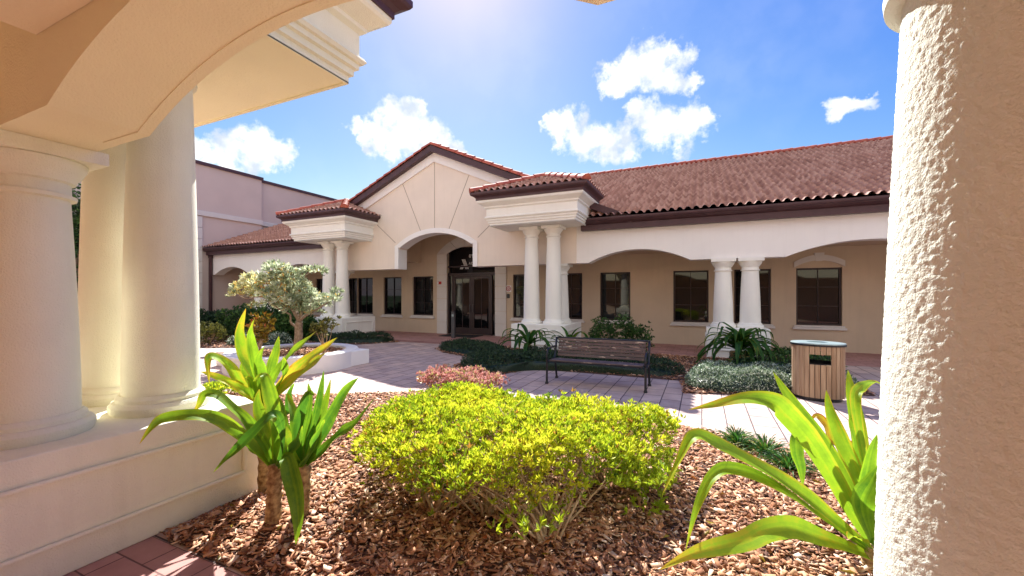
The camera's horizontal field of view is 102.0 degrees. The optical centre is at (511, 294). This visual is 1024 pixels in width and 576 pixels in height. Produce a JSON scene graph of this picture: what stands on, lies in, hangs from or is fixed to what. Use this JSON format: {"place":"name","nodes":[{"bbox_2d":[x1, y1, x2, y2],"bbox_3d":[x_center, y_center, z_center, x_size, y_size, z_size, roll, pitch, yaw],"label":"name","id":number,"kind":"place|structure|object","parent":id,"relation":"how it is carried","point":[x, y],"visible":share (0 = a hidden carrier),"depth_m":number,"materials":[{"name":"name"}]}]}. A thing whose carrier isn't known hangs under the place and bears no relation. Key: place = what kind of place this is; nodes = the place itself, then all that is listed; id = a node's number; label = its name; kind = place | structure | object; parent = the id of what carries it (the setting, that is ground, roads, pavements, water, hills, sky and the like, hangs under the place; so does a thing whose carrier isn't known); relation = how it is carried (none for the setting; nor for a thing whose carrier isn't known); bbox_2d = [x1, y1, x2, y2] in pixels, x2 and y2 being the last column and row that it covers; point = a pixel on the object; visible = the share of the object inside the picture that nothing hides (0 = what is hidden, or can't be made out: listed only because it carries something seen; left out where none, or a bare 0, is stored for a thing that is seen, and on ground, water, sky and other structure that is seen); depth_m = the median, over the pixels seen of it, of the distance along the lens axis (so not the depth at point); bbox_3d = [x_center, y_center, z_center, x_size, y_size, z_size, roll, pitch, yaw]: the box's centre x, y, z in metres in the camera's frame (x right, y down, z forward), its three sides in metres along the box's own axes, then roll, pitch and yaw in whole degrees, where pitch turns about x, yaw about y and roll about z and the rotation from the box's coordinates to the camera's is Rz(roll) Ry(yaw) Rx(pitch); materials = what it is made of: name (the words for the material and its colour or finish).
{"place":"outdoors","nodes":[
{"label":"outdoors","id":0,"kind":"place"},
{"bbox_2d":[63,536,241,575],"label":"porch floor","id":1,"kind":"structure","parent":0,"point":[152,556],"depth_m":2.61,"materials":[{"name":"red tile"}]},
{"bbox_2d":[154,342,880,575],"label":"courtyard paving","id":2,"kind":"structure","parent":0,"point":[393,366],"depth_m":7.57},
{"bbox_2d":[216,343,368,376],"bbox_3d":[-5.309,1.510,9.964,3.110,0.380,2.860,0,0,25],"label":"round planter","id":3,"kind":"object","parent":2,"relation":"on","point":[349,355],"visible":0.48,"depth_m":9.42,"materials":[{"name":"white paint"}]},
{"bbox_2d":[244,321,271,350],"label":"croton shrub","id":4,"kind":"object","parent":3,"relation":"in","point":[263,330],"visible":0.68,"depth_m":9.51,"materials":[{"name":"orange plant"}]},
{"bbox_2d":[249,311,276,347],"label":"croton shrub","id":5,"kind":"object","parent":3,"relation":"in","point":[259,321],"visible":0.45,"depth_m":10.10,"materials":[{"name":"orange plant"}]},
{"bbox_2d":[225,257,344,348],"bbox_3d":[-5.599,0.258,10.209,2.974,2.402,1.632,0,0,-3],"label":"ornamental tree","id":6,"kind":"object","parent":3,"relation":"in","point":[285,298],"visible":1,"depth_m":10.03,"materials":[{"name":"green plant"}]},
{"bbox_2d":[263,345,342,356],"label":"mulch","id":7,"kind":"object","parent":3,"relation":"in","point":[296,353],"visible":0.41,"depth_m":9.95,"materials":[{"name":"brown wood"}]},
{"bbox_2d":[309,315,341,349],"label":"croton shrub","id":8,"kind":"object","parent":3,"relation":"on","point":[322,327],"visible":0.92,"depth_m":10.03,"materials":[{"name":"green plant"}]},
{"bbox_2d":[200,330,398,347],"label":"mulch","id":9,"kind":"object","parent":2,"relation":"on","point":[219,343],"visible":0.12,"depth_m":14.06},
{"bbox_2d":[199,308,223,325],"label":"clipped hedge","id":10,"kind":"object","parent":9,"relation":"on","point":[205,317],"visible":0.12,"depth_m":16.86,"materials":[{"name":"green plant"}]},
{"bbox_2d":[200,321,227,343],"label":"round bush","id":11,"kind":"object","parent":9,"relation":"on","point":[213,329],"visible":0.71,"depth_m":13.92,"materials":[{"name":"green plant"}]},
{"bbox_2d":[225,331,292,345],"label":"ground cover","id":12,"kind":"object","parent":9,"relation":"on","point":[273,336],"visible":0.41,"depth_m":13.61,"materials":[{"name":"green plant"}]},
{"bbox_2d":[214,302,307,337],"bbox_3d":[-9.376,0.998,15.724,4.505,1.461,2.189,0,0,25],"label":"clipped hedge","id":13,"kind":"object","parent":9,"relation":"on","point":[230,317],"visible":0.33,"depth_m":15.44,"materials":[{"name":"green plant"}]},
{"bbox_2d":[269,310,319,339],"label":"leafy bush","id":14,"kind":"object","parent":9,"relation":"on","point":[286,324],"visible":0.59,"depth_m":14.43,"materials":[{"name":"green plant"}]},
{"bbox_2d":[309,330,393,343],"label":"ground cover","id":15,"kind":"object","parent":9,"relation":"on","point":[357,336],"visible":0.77,"depth_m":14.43,"materials":[{"name":"green plant"}]},
{"bbox_2d":[394,340,442,343],"bbox_3d":[-3.001,1.703,14.704,6.700,0.014,0.440,0,0,25],"label":"paving border","id":16,"kind":"object","parent":2,"relation":"on","point":[419,341],"visible":0.29,"depth_m":14.93,"materials":[{"name":"grey concrete"}]},
{"bbox_2d":[416,363,510,388],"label":"pink shrub","id":17,"kind":"object","parent":2,"relation":"on","point":[440,373],"visible":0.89,"depth_m":7.25,"materials":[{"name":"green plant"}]},
{"bbox_2d":[160,389,872,575],"bbox_3d":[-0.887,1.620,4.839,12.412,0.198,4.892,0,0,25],"label":"mulch","id":18,"kind":"object","parent":2,"relation":"on","point":[741,491],"visible":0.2,"depth_m":2.82,"materials":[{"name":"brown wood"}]},
{"bbox_2d":[202,380,235,393],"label":"yellow shrub","id":19,"kind":"object","parent":18,"relation":"on","point":[223,387],"visible":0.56,"depth_m":6.57,"materials":[{"name":"yellow plant"}]},
{"bbox_2d":[140,371,373,543],"bbox_3d":[-1.620,1.104,2.910,1.333,1.071,0.724,0,0,-12],"label":"crinum lily","id":20,"kind":"object","parent":18,"relation":"on","point":[278,445],"visible":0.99,"depth_m":2.90,"materials":[{"name":"green plant"}]},
{"bbox_2d":[201,309,335,492],"bbox_3d":[-1.847,0.886,3.377,1.169,1.529,0.542,0,0,11],"label":"crinum lily","id":21,"kind":"object","parent":18,"relation":"on","point":[253,365],"visible":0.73,"depth_m":3.36,"materials":[{"name":"green plant"}]},
{"bbox_2d":[348,381,685,547],"bbox_3d":[-0.141,1.233,3.436,2.882,0.855,2.274,0,0,25],"label":"yellow green shrub","id":22,"kind":"object","parent":18,"relation":"on","point":[545,422],"visible":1,"depth_m":3.01,"materials":[{"name":"yellow plant"}]},
{"bbox_2d":[709,424,762,450],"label":"grass tuft","id":23,"kind":"object","parent":18,"relation":"on","point":[736,436],"visible":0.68,"depth_m":4.47,"materials":[{"name":"green plant"}]},
{"bbox_2d":[733,433,788,464],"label":"grass tuft","id":24,"kind":"object","parent":18,"relation":"on","point":[761,443],"visible":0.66,"depth_m":4.19,"materials":[{"name":"green plant"}]},
{"bbox_2d":[659,371,879,570],"bbox_3d":[1.524,1.080,2.384,1.878,1.140,0.694,0,0,-24],"label":"crinum lily","id":25,"kind":"object","parent":18,"relation":"on","point":[848,470],"visible":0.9,"depth_m":2.35,"materials":[{"name":"green plant"}]},
{"bbox_2d":[757,446,824,481],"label":"grass tuft","id":26,"kind":"object","parent":18,"relation":"on","point":[786,460],"visible":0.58,"depth_m":3.81,"materials":[{"name":"green plant"}]},
{"bbox_2d":[545,336,650,392],"bbox_3d":[1.607,1.279,7.804,1.873,0.848,0.658,0,0,25],"label":"park bench","id":27,"kind":"object","parent":2,"relation":"on","point":[583,346],"visible":1,"depth_m":7.90,"materials":[{"name":"brown wood"}]},
{"bbox_2d":[435,345,874,395],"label":"mulch","id":28,"kind":"object","parent":2,"relation":"on","point":[683,363],"visible":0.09,"depth_m":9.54,"materials":[{"name":"brown wood"}]},
{"bbox_2d":[439,336,504,354],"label":"ground cover","id":29,"kind":"object","parent":28,"relation":"on","point":[464,345],"visible":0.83,"depth_m":12.01,"materials":[{"name":"green plant"}]},
{"bbox_2d":[497,323,559,354],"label":"strap leaved plant","id":30,"kind":"object","parent":28,"relation":"on","point":[528,338],"visible":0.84,"depth_m":10.86,"materials":[{"name":"green plant"}]},
{"bbox_2d":[543,326,590,348],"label":"strap leaved plant","id":31,"kind":"object","parent":28,"relation":"on","point":[570,335],"visible":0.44,"depth_m":10.97,"materials":[{"name":"green plant"}]},
{"bbox_2d":[460,344,685,375],"bbox_3d":[1.201,1.477,9.338,4.983,0.471,2.370,0,0,25],"label":"ground cover","id":32,"kind":"object","parent":28,"relation":"on","point":[499,360],"visible":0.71,"depth_m":9.20,"materials":[{"name":"green plant"}]},
{"bbox_2d":[577,332,601,354],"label":"strap leaved plant","id":33,"kind":"object","parent":28,"relation":"on","point":[586,335],"visible":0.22,"depth_m":11.36,"materials":[{"name":"green plant"}]},
{"bbox_2d":[588,312,654,354],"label":"flat topped bush","id":34,"kind":"object","parent":28,"relation":"on","point":[627,333],"visible":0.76,"depth_m":11.24,"materials":[{"name":"plant"}]},
{"bbox_2d":[695,322,789,363],"bbox_3d":[5.328,1.247,9.741,1.948,1.148,2.140,0,0,25],"label":"strap leaved plant","id":35,"kind":"object","parent":28,"relation":"on","point":[738,340],"visible":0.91,"depth_m":9.51,"materials":[{"name":"green plant"}]},
{"bbox_2d":[685,358,858,393],"bbox_3d":[4.687,1.463,7.704,2.989,0.485,1.544,0,0,5],"label":"ground cover","id":36,"kind":"object","parent":28,"relation":"on","point":[729,377],"visible":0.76,"depth_m":7.30,"materials":[{"name":"green plant"}]},
{"bbox_2d":[726,346,847,371],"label":"ground cover","id":37,"kind":"object","parent":28,"relation":"on","point":[782,358],"visible":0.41,"depth_m":9.04,"materials":[{"name":"green plant"}]},
{"bbox_2d":[790,340,846,402],"bbox_3d":[4.997,1.238,6.780,0.744,0.925,0.609,0,0,25],"label":"litter bin","id":38,"kind":"object","parent":2,"relation":"on","point":[813,380],"visible":0.97,"depth_m":6.57,"materials":[{"name":"brown wood"}]},
{"bbox_2d":[194,0,899,199],"label":"sky","id":39,"kind":"structure","parent":0,"point":[530,87],"materials":[{"name":"blue"}]},
{"bbox_2d":[375,330,881,366],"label":"porch floor","id":40,"kind":"structure","parent":0,"point":[864,359],"depth_m":13.28,"materials":[{"name":"brick"}]},
{"bbox_2d":[451,311,455,337],"bbox_3d":[-2.290,1.177,16.200,0.170,1.045,0.120,0,0,25],"label":"access post","id":41,"kind":"object","parent":40,"relation":"on","point":[453,324],"visible":1,"depth_m":16.16,"materials":[{"name":"grey metal"}]},
{"bbox_2d":[440,334,482,337],"bbox_3d":[-2.091,1.688,16.932,1.600,0.016,0.850,0,0,25],"label":"doormat","id":42,"kind":"object","parent":40,"relation":"on","point":[460,335],"visible":0.93,"depth_m":16.95,"materials":[{"name":"rubber"}]},
{"label":"ground","id":43,"kind":"structure","parent":0,"visible":0},
{"bbox_2d":[72,183,80,291],"bbox_3d":[-19.628,-1.734,18.613,4.148,6.927,4.317,0,0,25],"label":"background tree","id":44,"kind":"object","parent":43,"relation":"on","point":[76,217],"visible":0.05,"depth_m":18.11,"materials":[{"name":"green plant"}]},
{"bbox_2d":[71,160,337,312],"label":"tall building","id":45,"kind":"structure","parent":43,"relation":"on","point":[231,203],"depth_m":21.57,"materials":[{"name":"beige paint"}]},
{"bbox_2d":[0,0,1023,575],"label":"porch building","id":46,"kind":"structure","parent":43,"relation":"on","point":[110,104],"depth_m":2.29,"materials":[{"name":"white paint"}]},
{"bbox_2d":[202,135,892,357],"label":"office building","id":47,"kind":"structure","parent":43,"relation":"on","point":[785,247],"depth_m":13.91,"materials":[{"name":"white paint"}]},
{"bbox_2d":[313,279,322,314],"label":"window","id":48,"kind":"structure","parent":47,"relation":"in","point":[319,281],"depth_m":21.33,"materials":[{"name":"grey glass"}]},
{"bbox_2d":[349,278,356,314],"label":"window","id":49,"kind":"structure","parent":47,"relation":"in","point":[352,281],"depth_m":20.36,"materials":[{"name":"grey glass"}]},
{"bbox_2d":[355,278,373,315],"bbox_3d":[-7.056,0.130,19.920,1.200,1.860,0.250,0,0,25],"label":"window","id":50,"kind":"structure","parent":47,"relation":"in","point":[365,284],"depth_m":20.01,"materials":[{"name":"grey glass"}]},
{"bbox_2d":[380,277,402,317],"bbox_3d":[-5.529,0.130,19.221,1.251,1.860,0.250,0,0,25],"label":"window","id":51,"kind":"structure","parent":47,"relation":"in","point":[392,284],"depth_m":19.34,"materials":[{"name":"grey glass"}]},
{"bbox_2d":[410,276,434,318],"bbox_3d":[-3.966,0.130,18.505,1.313,1.860,0.250,0,0,25],"label":"window","id":52,"kind":"structure","parent":47,"relation":"in","point":[423,286],"depth_m":18.59,"materials":[{"name":"grey glass"}]},
{"bbox_2d":[453,276,471,333],"bbox_3d":[-2.130,0.450,17.718,0.915,2.480,0.114,0,0,25],"label":"door","id":53,"kind":"structure","parent":47,"relation":"in","point":[462,285],"depth_m":17.73,"materials":[{"name":"grey"}]},
{"bbox_2d":[472,275,490,334],"bbox_3d":[-1.289,0.450,17.333,0.915,2.480,0.114,0,0,25],"label":"door","id":54,"kind":"structure","parent":47,"relation":"in","point":[481,285],"depth_m":17.36,"materials":[{"name":"grey"}]},
{"bbox_2d":[506,285,510,291],"bbox_3d":[-0.138,-0.230,16.715,0.240,0.260,0.016,0,0,25],"label":"round sign","id":55,"kind":"object","parent":47,"relation":"attached to","point":[508,288],"visible":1,"depth_m":16.71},
{"bbox_2d":[510,274,523,320],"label":"window","id":56,"kind":"structure","parent":47,"relation":"in","point":[518,278],"depth_m":16.68,"materials":[{"name":"grey glass"}]},
{"bbox_2d":[567,273,584,322],"bbox_3d":[2.218,0.130,15.674,1.098,1.860,0.250,0,0,25],"label":"window","id":57,"kind":"structure","parent":47,"relation":"in","point":[574,279],"depth_m":15.70,"materials":[{"name":"grey glass"}]},
{"bbox_2d":[598,272,632,323],"bbox_3d":[3.724,0.130,14.985,1.276,1.860,0.250,0,0,25],"label":"window","id":58,"kind":"structure","parent":47,"relation":"in","point":[615,286],"depth_m":15.08,"materials":[{"name":"grey"}]},
{"bbox_2d":[670,270,710,326],"bbox_3d":[6.006,0.130,13.940,1.289,1.860,0.250,0,0,25],"label":"window","id":59,"kind":"structure","parent":47,"relation":"in","point":[690,288],"depth_m":14.01,"materials":[{"name":"grey"}]},
{"bbox_2d":[734,269,774,328],"bbox_3d":[7.642,0.130,13.191,1.217,1.860,0.250,0,0,25],"label":"window","id":60,"kind":"structure","parent":47,"relation":"in","point":[764,274],"depth_m":13.16,"materials":[{"name":"grey"}]},
{"bbox_2d":[792,252,846,330],"bbox_3d":[9.217,-0.095,12.470,1.336,2.310,0.250,0,0,25],"label":"window","id":61,"kind":"structure","parent":47,"relation":"in","point":[818,290],"depth_m":12.53,"materials":[{"name":"grey glass"}]}
]}

